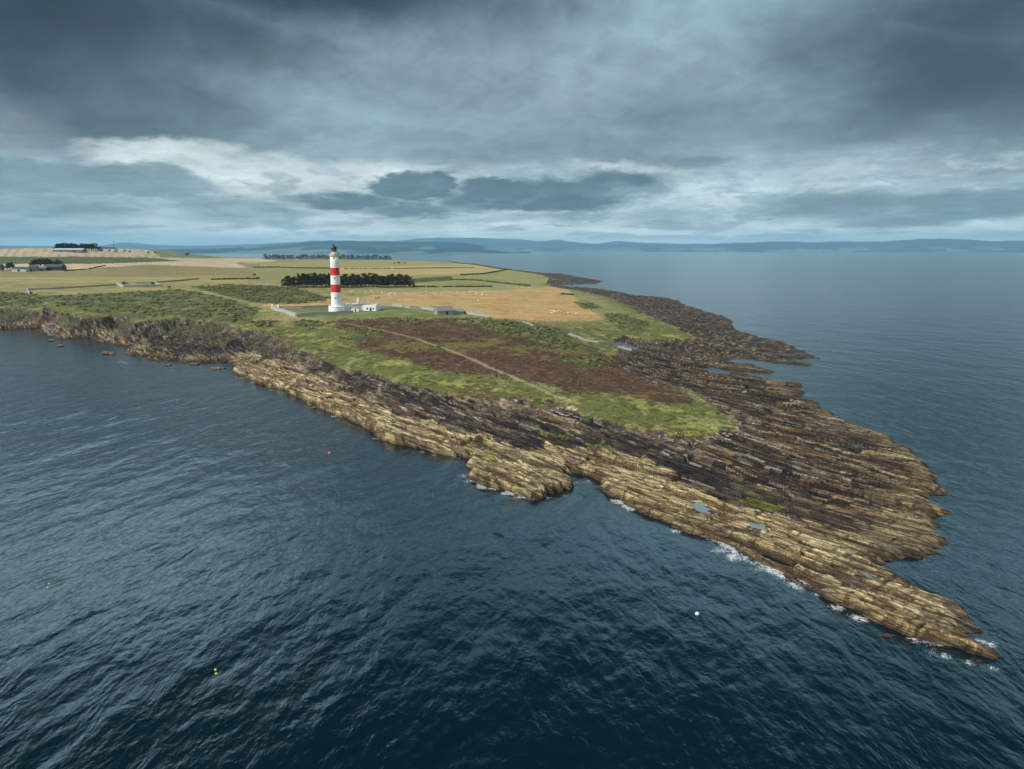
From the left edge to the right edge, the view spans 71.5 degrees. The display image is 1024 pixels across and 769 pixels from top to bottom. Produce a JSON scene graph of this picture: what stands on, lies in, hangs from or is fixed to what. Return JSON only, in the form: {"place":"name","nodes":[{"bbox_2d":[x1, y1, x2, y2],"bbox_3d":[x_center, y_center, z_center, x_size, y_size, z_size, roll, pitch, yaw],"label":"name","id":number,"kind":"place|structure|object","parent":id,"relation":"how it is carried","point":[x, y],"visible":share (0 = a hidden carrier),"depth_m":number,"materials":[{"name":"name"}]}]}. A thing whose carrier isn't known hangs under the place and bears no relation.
{"place":"outdoors","nodes":[
{"label":"outdoors","id":0,"kind":"place"},
{"bbox_2d":[0,247,25,248],"bbox_3d":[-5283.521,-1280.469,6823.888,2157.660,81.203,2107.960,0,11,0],"label":"hills","id":1,"kind":"structure","parent":0,"point":[10,248],"depth_m":6903.94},
{"bbox_2d":[143,241,530,253],"bbox_3d":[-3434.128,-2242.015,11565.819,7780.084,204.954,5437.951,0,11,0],"label":"hills","id":2,"kind":"structure","parent":0,"point":[376,247],"depth_m":11343.85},
{"bbox_2d":[0,248,997,659],"bbox_3d":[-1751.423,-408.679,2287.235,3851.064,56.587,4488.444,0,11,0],"label":"ground","id":3,"kind":"structure","parent":0,"point":[530,434],"depth_m":224.45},
{"bbox_2d":[11,267,29,271],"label":"barn","id":4,"kind":"structure","parent":3,"relation":"on","point":[20,269],"depth_m":965.10,"materials":[{"name":"paint"}]},
{"bbox_2d":[28,265,37,270],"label":"farmhouse","id":5,"kind":"object","parent":3,"relation":"on","point":[33,267],"visible":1,"depth_m":972.46,"materials":[{"name":"paint"}]},
{"bbox_2d":[37,266,46,270],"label":"barn","id":6,"kind":"structure","parent":3,"relation":"on","point":[41,268],"depth_m":976.97,"materials":[{"name":"stone"}]},
{"bbox_2d":[0,276,98,276],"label":"field wall","id":7,"kind":"structure","parent":3,"relation":"on","point":[49,276],"depth_m":882.98,"materials":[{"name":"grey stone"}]},
{"bbox_2d":[46,264,66,270],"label":"barn","id":8,"kind":"structure","parent":3,"relation":"on","point":[60,267],"depth_m":986.63,"materials":[{"name":"paint"}]},
{"bbox_2d":[53,248,86,251],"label":"barn","id":9,"kind":"structure","parent":3,"relation":"on","point":[69,250],"depth_m":1299.70,"materials":[{"name":"paint"}]},
{"bbox_2d":[27,284,116,289],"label":"field wall","id":10,"kind":"structure","parent":3,"relation":"on","point":[70,287],"depth_m":675.25,"materials":[{"name":"grey stone"}]},
{"bbox_2d":[64,265,105,270],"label":"hedge","id":11,"kind":"object","parent":3,"relation":"on","point":[84,269],"visible":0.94,"depth_m":1007.07,"materials":[{"name":"green plant"}]},
{"bbox_2d":[97,247,117,251],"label":"barn","id":12,"kind":"structure","parent":3,"relation":"on","point":[110,249],"depth_m":1409.13,"materials":[{"name":"paint"}]},
{"bbox_2d":[103,276,157,276],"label":"field wall","id":13,"kind":"structure","parent":3,"relation":"on","point":[130,276],"depth_m":895.31,"materials":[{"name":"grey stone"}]},
{"bbox_2d":[116,282,160,287],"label":"enclosure wall","id":14,"kind":"structure","parent":3,"relation":"on","point":[155,284],"depth_m":694.07,"materials":[{"name":"stone"}]},
{"bbox_2d":[156,278,198,282],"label":"field wall","id":15,"kind":"structure","parent":3,"relation":"on","point":[177,280],"depth_m":784.52,"materials":[{"name":"grey stone"}]},
{"bbox_2d":[211,277,259,279],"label":"hedge","id":16,"kind":"object","parent":3,"relation":"on","point":[233,278],"visible":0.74,"depth_m":828.59,"materials":[{"name":"green plant"}]},
{"bbox_2d":[272,306,296,316],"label":"boundary wall","id":17,"kind":"structure","parent":3,"relation":"on","point":[284,311],"depth_m":422.28,"materials":[{"name":"stone"}]},
{"bbox_2d":[253,266,329,268],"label":"hedge","id":18,"kind":"object","parent":3,"relation":"on","point":[290,267],"visible":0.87,"depth_m":1549.58,"materials":[{"name":"green plant"}]},
{"bbox_2d":[279,305,328,308],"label":"boundary wall","id":19,"kind":"structure","parent":3,"relation":"on","point":[304,307],"depth_m":450.75,"materials":[{"name":"grey stone"}]},
{"bbox_2d":[300,274,309,284],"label":"pine tree","id":20,"kind":"object","parent":3,"relation":"on","point":[305,277],"visible":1,"depth_m":672.51,"materials":[{"name":"green plant"}]},
{"bbox_2d":[0,276,648,366],"bbox_3d":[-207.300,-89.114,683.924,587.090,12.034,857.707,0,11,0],"label":"gorse","id":21,"kind":"object","parent":3,"relation":"on","point":[295,291],"visible":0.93,"depth_m":502.04,"materials":[{"name":"green plant"}]},
{"bbox_2d":[296,310,353,316],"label":"boundary wall","id":22,"kind":"structure","parent":3,"relation":"on","point":[323,313],"depth_m":412.58,"materials":[{"name":"stone"}]},
{"bbox_2d":[322,275,330,287],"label":"pine tree","id":23,"kind":"object","parent":3,"relation":"on","point":[325,277],"visible":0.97,"depth_m":682.08,"materials":[{"name":"green plant"}]},
{"bbox_2d":[328,245,344,311],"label":"lighthouse","id":24,"kind":"object","parent":3,"relation":"on","point":[336,303],"visible":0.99,"depth_m":427.60,"materials":[{"name":"paint"}]},
{"bbox_2d":[347,275,356,287],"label":"pine tree","id":25,"kind":"object","parent":3,"relation":"on","point":[352,276],"visible":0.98,"depth_m":680.98,"materials":[{"name":"green plant"}]},
{"bbox_2d":[345,297,379,310],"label":"keepers cottage","id":26,"kind":"structure","parent":3,"relation":"on","point":[364,306],"depth_m":438.91,"materials":[{"name":"white paint"}]},
{"bbox_2d":[365,274,372,286],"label":"pine tree","id":27,"kind":"object","parent":3,"relation":"on","point":[368,280],"visible":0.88,"depth_m":710.24,"materials":[{"name":"green plant"}]},
{"bbox_2d":[372,275,381,285],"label":"pine tree","id":28,"kind":"object","parent":3,"relation":"on","point":[375,279],"visible":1,"depth_m":695.19,"materials":[{"name":"green plant"}]},
{"bbox_2d":[380,303,402,306],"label":"boundary wall","id":29,"kind":"structure","parent":3,"relation":"on","point":[390,304],"depth_m":475.78,"materials":[{"name":"stone"}]},
{"bbox_2d":[344,267,474,268],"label":"hedge","id":30,"kind":"object","parent":3,"relation":"on","point":[409,268],"visible":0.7,"depth_m":1443.78,"materials":[{"name":"green plant"}]},
{"bbox_2d":[404,305,419,308],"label":"boundary wall","id":31,"kind":"structure","parent":3,"relation":"on","point":[412,307],"depth_m":458.88,"materials":[{"name":"grey stone"}]},
{"bbox_2d":[421,306,433,310],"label":"boundary wall","id":32,"kind":"structure","parent":3,"relation":"on","point":[427,308],"depth_m":450.46,"materials":[{"name":"stone"}]},
{"bbox_2d":[434,306,453,314],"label":"stone barn","id":33,"kind":"structure","parent":3,"relation":"on","point":[443,310],"depth_m":420.29,"materials":[{"name":"stone"}]},
{"bbox_2d":[413,285,491,286],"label":"hedge","id":34,"kind":"object","parent":3,"relation":"on","point":[454,286],"visible":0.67,"depth_m":772.34,"materials":[{"name":"green plant"}]},
{"bbox_2d":[453,308,463,314],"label":"shed","id":35,"kind":"structure","parent":3,"relation":"on","point":[458,311],"depth_m":427.63,"materials":[{"name":"metal"}]},
{"bbox_2d":[464,311,489,316],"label":"boundary wall","id":36,"kind":"structure","parent":3,"relation":"on","point":[477,314],"depth_m":421.48,"materials":[{"name":"stone"}]},
{"bbox_2d":[460,269,506,274],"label":"hedge","id":37,"kind":"object","parent":3,"relation":"on","point":[483,273],"visible":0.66,"depth_m":1278.78,"materials":[{"name":"green plant"}]},
{"bbox_2d":[475,264,509,269],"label":"hedge","id":38,"kind":"object","parent":3,"relation":"on","point":[491,266],"visible":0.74,"depth_m":1732.11,"materials":[{"name":"green plant"}]},
{"bbox_2d":[455,279,530,285],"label":"hedge","id":39,"kind":"object","parent":3,"relation":"on","point":[495,282],"visible":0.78,"depth_m":928.38,"materials":[{"name":"green plant"}]},
{"bbox_2d":[333,317,692,403],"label":"heather","id":40,"kind":"object","parent":3,"relation":"on","point":[488,354],"visible":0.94,"depth_m":290.75,"materials":[{"name":"brown plant"}]},
{"bbox_2d":[568,333,632,350],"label":"field wall","id":41,"kind":"structure","parent":3,"relation":"on","point":[594,341],"depth_m":338.96,"materials":[{"name":"grey stone"}]},
{"bbox_2d":[689,502,710,513],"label":"rock pool","id":42,"kind":"object","parent":3,"relation":"on","point":[698,506],"visible":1,"depth_m":135.36,"materials":[{"name":"blue liquid"}]},
{"bbox_2d":[746,522,765,529],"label":"rock pool","id":43,"kind":"object","parent":3,"relation":"on","point":[759,526],"visible":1,"depth_m":127.04,"materials":[{"name":"blue liquid"}]},
{"bbox_2d":[860,572,876,579],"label":"rock pool","id":44,"kind":"object","parent":3,"relation":"on","point":[868,575],"visible":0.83,"depth_m":108.73,"materials":[{"name":"grey liquid"}]},
{"bbox_2d":[0,252,1023,768],"bbox_3d":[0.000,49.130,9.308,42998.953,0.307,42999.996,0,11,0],"label":"sea","id":45,"kind":"structure","parent":0,"point":[174,536],"depth_m":109.01,"materials":[{"name":"liquid"}]},
{"bbox_2d":[102,351,116,353],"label":"sea rock","id":46,"kind":"object","parent":45,"relation":"in","point":[105,352],"visible":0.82,"depth_m":347.57,"materials":[{"name":"brown stone"}]},
{"bbox_2d":[878,633,894,637],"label":"sea rock","id":47,"kind":"object","parent":45,"relation":"in","point":[886,635],"visible":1,"depth_m":93.61,"materials":[{"name":"stone"}]},
{"bbox_2d":[0,238,1023,251],"bbox_3d":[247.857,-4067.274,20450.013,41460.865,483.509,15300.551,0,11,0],"label":"hills","id":48,"kind":"structure","parent":0,"point":[550,245],"depth_m":22343.64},
{"bbox_2d":[0,0,1023,245],"label":"sky","id":49,"kind":"structure","parent":0,"point":[153,122],"materials":[{"name":"grey"}]},
{"bbox_2d":[676,238,1023,250],"bbox_3d":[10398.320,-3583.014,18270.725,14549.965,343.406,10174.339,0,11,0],"label":"hills","id":50,"kind":"structure","parent":0,"point":[938,244],"depth_m":18533.87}
]}

